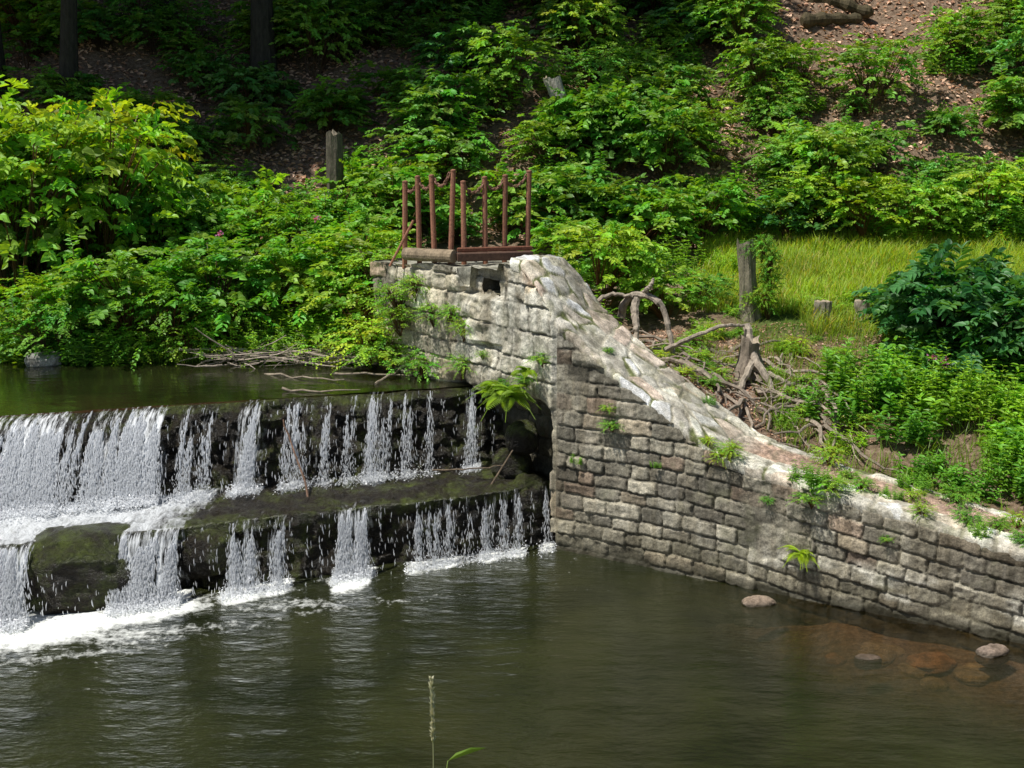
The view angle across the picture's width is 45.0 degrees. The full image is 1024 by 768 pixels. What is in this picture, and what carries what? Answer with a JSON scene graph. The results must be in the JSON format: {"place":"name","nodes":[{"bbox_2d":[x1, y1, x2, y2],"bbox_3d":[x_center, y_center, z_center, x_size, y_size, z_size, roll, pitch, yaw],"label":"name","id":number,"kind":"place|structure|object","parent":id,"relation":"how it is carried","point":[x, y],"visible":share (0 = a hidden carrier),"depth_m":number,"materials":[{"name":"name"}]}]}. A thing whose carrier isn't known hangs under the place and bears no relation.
{"place":"outdoors","nodes":[
{"label":"outdoors","id":0,"kind":"place"},
{"bbox_2d":[0,358,472,415],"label":"river water","id":1,"kind":"structure","parent":0,"point":[24,389],"depth_m":16.02,"materials":[{"name":"green liquid"}]},
{"bbox_2d":[24,351,62,366],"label":"bank stone","id":2,"kind":"object","parent":1,"relation":"in","point":[39,359],"visible":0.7,"depth_m":17.13,"materials":[{"name":"grey stone"}]},
{"bbox_2d":[166,328,419,392],"bbox_3d":[-2.950,-0.323,16.682,3.737,0.750,2.537,0,12,0],"label":"driftwood pile","id":3,"kind":"object","parent":1,"relation":"on","point":[258,354],"visible":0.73,"depth_m":17.11,"materials":[{"name":"brown wood"}]},
{"bbox_2d":[0,542,1023,767],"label":"river water","id":4,"kind":"structure","parent":0,"point":[558,658],"depth_m":11.20,"materials":[{"name":"liquid"}]},
{"bbox_2d":[741,595,777,614],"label":"river stone","id":5,"kind":"object","parent":4,"relation":"in","point":[765,605],"visible":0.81,"depth_m":13.05,"materials":[{"name":"beige stone"}]},
{"bbox_2d":[854,654,881,664],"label":"river stone","id":6,"kind":"object","parent":4,"relation":"in","point":[873,658],"visible":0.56,"depth_m":11.75,"materials":[{"name":"grey stone"}]},
{"bbox_2d":[974,643,1010,667],"bbox_3d":[4.623,2.611,11.908,0.367,0.178,0.227,-6,13,-25],"label":"river stone","id":7,"kind":"object","parent":4,"relation":"in","point":[991,655],"visible":1,"depth_m":11.82,"materials":[{"name":"beige stone"}]},
{"bbox_2d":[0,0,1023,697],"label":"ground","id":8,"kind":"structure","parent":0,"point":[850,640],"depth_m":24.11,"materials":[{"name":"soil"}]},
{"bbox_2d":[0,22,10,105],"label":"deciduous tree","id":9,"kind":"object","parent":8,"relation":"on","point":[2,60],"visible":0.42,"depth_m":24.38,"materials":[{"name":"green plant"}]},
{"bbox_2d":[58,0,79,121],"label":"deciduous tree","id":10,"kind":"object","parent":8,"relation":"on","point":[68,60],"visible":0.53,"depth_m":23.75,"materials":[{"name":"brown plant"}]},
{"bbox_2d":[0,74,312,313],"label":"maple saplings","id":11,"kind":"object","parent":8,"relation":"on","point":[36,160],"visible":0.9,"depth_m":19.22,"materials":[{"name":"green plant"}]},
{"bbox_2d":[0,182,440,381],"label":"riverbank shrubs","id":12,"kind":"object","parent":8,"relation":"on","point":[327,273],"visible":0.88,"depth_m":17.58,"materials":[{"name":"green plant"}]},
{"bbox_2d":[249,0,278,101],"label":"deciduous tree","id":13,"kind":"object","parent":8,"relation":"on","point":[262,34],"visible":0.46,"depth_m":25.14,"materials":[{"name":"brown plant"}]},
{"bbox_2d":[0,387,555,610],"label":"stone weir","id":14,"kind":"object","parent":8,"relation":"on","point":[300,511],"visible":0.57,"depth_m":14.62,"materials":[{"name":"grey stone"}]},
{"bbox_2d":[18,522,141,614],"bbox_3d":[-4.590,1.976,13.186,1.354,0.929,0.962,-3,12,-15],"label":"mossy boulder","id":15,"kind":"object","parent":14,"relation":"on","point":[78,558],"visible":0.8,"depth_m":12.79,"materials":[{"name":"green stone"}]},
{"bbox_2d":[181,523,240,577],"bbox_3d":[-3.356,1.821,13.612,0.728,0.588,0.552,0,12,0],"label":"mossy boulder","id":16,"kind":"object","parent":14,"relation":"on","point":[206,562],"visible":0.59,"depth_m":13.39,"materials":[{"name":"stone"}]},
{"bbox_2d":[0,387,556,635],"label":"waterfall","id":17,"kind":"structure","parent":14,"relation":"on","point":[34,467],"depth_m":13.98,"materials":[{"name":"white liquid"}]},
{"bbox_2d":[283,419,512,496],"bbox_3d":[-1.305,0.865,14.705,2.857,0.807,0.709,-1,12,-4],"label":"stick","id":18,"kind":"object","parent":14,"relation":"on","point":[306,488],"visible":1,"depth_m":14.88,"materials":[{"name":"brown wood"}]},
{"bbox_2d":[491,447,531,478],"bbox_3d":[-0.006,0.992,15.283,0.510,0.456,0.521,0,12,0],"label":"mossy boulder","id":19,"kind":"object","parent":14,"relation":"on","point":[515,465],"visible":0.6,"depth_m":15.06,"materials":[{"name":"stone"}]},
{"bbox_2d":[505,419,538,455],"bbox_3d":[0.118,0.652,15.086,0.420,0.435,0.466,0,12,0],"label":"mossy boulder","id":20,"kind":"object","parent":19,"relation":"on","point":[521,437],"visible":1,"depth_m":14.91,"materials":[{"name":"stone"}]},
{"bbox_2d":[514,473,546,519],"bbox_3d":[0.222,1.363,14.965,0.443,0.562,0.436,0,12,0],"label":"mossy boulder","id":21,"kind":"object","parent":14,"relation":"on","point":[535,485],"visible":0.78,"depth_m":14.79,"materials":[{"name":"stone"}]},
{"bbox_2d":[326,130,344,218],"bbox_3d":[-3.044,-3.348,21.364,0.302,2.074,0.292,11,17,43],"label":"old timber post","id":22,"kind":"object","parent":8,"relation":"on","point":[334,154],"visible":0.55,"depth_m":21.17,"materials":[{"name":"grey wood"}]},
{"bbox_2d":[428,676,483,767],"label":"foxtail grass","id":23,"kind":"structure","parent":8,"relation":"on","point":[457,754],"depth_m":4.89,"materials":[{"name":"green plant"}]},
{"bbox_2d":[370,252,556,531],"bbox_3d":[-0.186,-0.177,16.317,1.479,3.161,3.905,-9,15,-38],"label":"sluice abutment","id":24,"kind":"object","parent":8,"relation":"on","point":[506,314],"visible":0.48,"depth_m":15.40,"materials":[{"name":"grey stone"}]},
{"bbox_2d":[389,169,532,268],"bbox_3d":[-0.680,-2.116,16.015,1.910,1.323,0.757,0,12,0],"label":"sluice railing","id":25,"kind":"object","parent":24,"relation":"on","point":[451,255],"visible":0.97,"depth_m":15.98,"materials":[{"name":"brown metal"}]},
{"bbox_2d":[466,380,541,421],"bbox_3d":[-0.188,0.200,14.522,0.938,0.419,0.693,8,14,33],"label":"fern","id":26,"kind":"object","parent":24,"relation":"attached to","point":[510,393],"visible":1,"depth_m":14.52,"materials":[{"name":"green plant"}]},
{"bbox_2d":[0,0,1023,268],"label":"hillside shrubs","id":27,"kind":"object","parent":8,"relation":"on","point":[630,108],"visible":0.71,"depth_m":24.00,"materials":[{"name":"green plant"}]},
{"bbox_2d":[0,210,1023,511],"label":"meadow grass","id":28,"kind":"structure","parent":8,"relation":"on","point":[856,250],"depth_m":19.20,"materials":[{"name":"green plant"}]},
{"bbox_2d":[2,0,1023,450],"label":"leaf litter","id":29,"kind":"object","parent":8,"relation":"on","point":[732,148],"visible":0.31,"depth_m":24.68,"materials":[{"name":"brown plant"}]},
{"bbox_2d":[543,76,579,148],"bbox_3d":[1.051,-5.199,23.644,0.940,1.358,0.481,0,12,0],"label":"broken snag","id":30,"kind":"object","parent":8,"relation":"on","point":[556,82],"visible":0.32,"depth_m":23.42,"materials":[{"name":"grey wood"}]},
{"bbox_2d":[215,215,985,414],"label":"pink flowers","id":31,"kind":"object","parent":8,"relation":"on","point":[316,218],"visible":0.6,"depth_m":15.28,"materials":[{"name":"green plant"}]},
{"bbox_2d":[258,145,1023,436],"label":"meadow edge shrubs","id":32,"kind":"object","parent":8,"relation":"on","point":[637,270],"visible":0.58,"depth_m":20.87,"materials":[{"name":"green plant"}]},
{"bbox_2d":[363,272,1023,547],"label":"wall weeds","id":33,"kind":"object","parent":8,"relation":"on","point":[809,475],"depth_m":13.25,"materials":[{"name":"green plant"}]},
{"bbox_2d":[472,384,493,402],"bbox_3d":[-0.298,0.112,14.989,0.408,0.173,0.414,0,12,0],"label":"fern","id":34,"kind":"object","parent":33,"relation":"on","point":[487,394],"visible":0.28,"depth_m":14.93,"materials":[{"name":"green plant"}]},
{"bbox_2d":[507,366,537,383],"bbox_3d":[0.168,-0.114,14.429,0.386,0.187,0.319,7,14,30],"label":"fern","id":35,"kind":"object","parent":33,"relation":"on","point":[525,371],"visible":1,"depth_m":14.42,"materials":[{"name":"green plant"}]},
{"bbox_2d":[732,334,764,380],"bbox_3d":[3.093,-0.378,16.052,0.554,0.564,0.605,0,12,0],"label":"tree stump","id":36,"kind":"object","parent":8,"relation":"on","point":[748,346],"visible":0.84,"depth_m":15.89,"materials":[{"name":"brown wood"}]},
{"bbox_2d":[737,238,761,322],"bbox_3d":[3.481,-1.493,17.985,0.423,1.273,0.363,-9,15,-35],"label":"dead tree stump","id":37,"kind":"object","parent":8,"relation":"on","point":[747,274],"visible":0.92,"depth_m":17.88,"materials":[{"name":"grey wood"}]},
{"bbox_2d":[597,278,906,475],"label":"exposed roots","id":38,"kind":"object","parent":8,"relation":"on","point":[754,362],"visible":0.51,"depth_m":15.73,"materials":[{"name":"brown wood"}]},
{"bbox_2d":[738,234,787,319],"bbox_3d":[3.628,-1.528,17.928,0.784,1.361,0.594,0,12,0],"label":"ivy","id":39,"kind":"object","parent":8,"relation":"on","point":[767,292],"visible":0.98,"depth_m":17.84,"materials":[{"name":"green plant"}]},
{"bbox_2d":[555,327,1023,663],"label":"stone retaining wall","id":40,"kind":"structure","parent":8,"relation":"on","point":[687,509],"depth_m":13.41,"materials":[{"name":"grey stone"}]},
{"bbox_2d":[509,254,1023,561],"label":"wall capping","id":41,"kind":"object","parent":40,"relation":"on","point":[585,321],"depth_m":13.94,"materials":[{"name":"stone"}]},
{"bbox_2d":[778,545,819,571],"bbox_3d":[3.013,1.827,13.025,0.476,0.186,0.288,7,14,29],"label":"fern","id":42,"kind":"object","parent":40,"relation":"attached to","point":[803,555],"visible":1,"depth_m":13.01,"materials":[{"name":"green plant"}]},
{"bbox_2d":[812,300,832,321],"bbox_3d":[4.492,-1.058,17.929,0.359,0.323,0.370,0,12,0],"label":"tree stump","id":43,"kind":"object","parent":8,"relation":"on","point":[827,304],"visible":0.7,"depth_m":17.82,"materials":[{"name":"grey wood"}]},
{"bbox_2d":[800,0,873,28],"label":"fallen log","id":44,"kind":"object","parent":8,"relation":"on","point":[858,14],"visible":0.94,"depth_m":26.67,"materials":[{"name":"brown wood"}]},
{"bbox_2d":[852,299,870,321],"bbox_3d":[5.066,-1.052,17.911,0.339,0.335,0.302,9,15,35],"label":"tree stump","id":45,"kind":"object","parent":8,"relation":"on","point":[858,305],"visible":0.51,"depth_m":17.83,"materials":[{"name":"grey wood"}]},
{"bbox_2d":[853,649,895,665],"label":"riverbed stone","id":46,"kind":"object","parent":8,"relation":"on","point":[887,659],"visible":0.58,"depth_m":12.29,"materials":[{"name":"brown stone"}]},
{"bbox_2d":[860,642,904,657],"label":"riverbed stone","id":47,"kind":"object","parent":8,"relation":"on","point":[897,651],"visible":0.83,"depth_m":12.39,"materials":[{"name":"brown stone"}]},
{"bbox_2d":[796,315,1023,504],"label":"riverside herbs","id":48,"kind":"object","parent":8,"relation":"on","point":[986,388],"visible":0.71,"depth_m":14.79,"materials":[{"name":"green plant"}]},
{"bbox_2d":[897,663,927,675],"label":"riverbed stone","id":49,"kind":"object","parent":8,"relation":"on","point":[907,667],"visible":0.55,"depth_m":12.03,"materials":[{"name":"brown stone"}]},
{"bbox_2d":[906,652,956,674],"bbox_3d":[4.133,2.742,12.148,0.488,0.128,0.388,-3,12,-15],"label":"riverbed stone","id":50,"kind":"object","parent":8,"relation":"on","point":[928,663],"visible":0.99,"depth_m":12.06,"materials":[{"name":"brown stone"}]},
{"bbox_2d":[851,238,1023,388],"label":"balsam bush","id":51,"kind":"object","parent":8,"relation":"on","point":[980,298],"visible":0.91,"depth_m":15.64,"materials":[{"name":"green plant"}]},
{"bbox_2d":[953,663,994,685],"bbox_3d":[4.474,2.815,11.968,0.420,0.129,0.337,-7,14,-31],"label":"riverbed stone","id":52,"kind":"object","parent":8,"relation":"on","point":[974,674],"visible":1,"depth_m":11.88,"materials":[{"name":"brown stone"}]}
]}

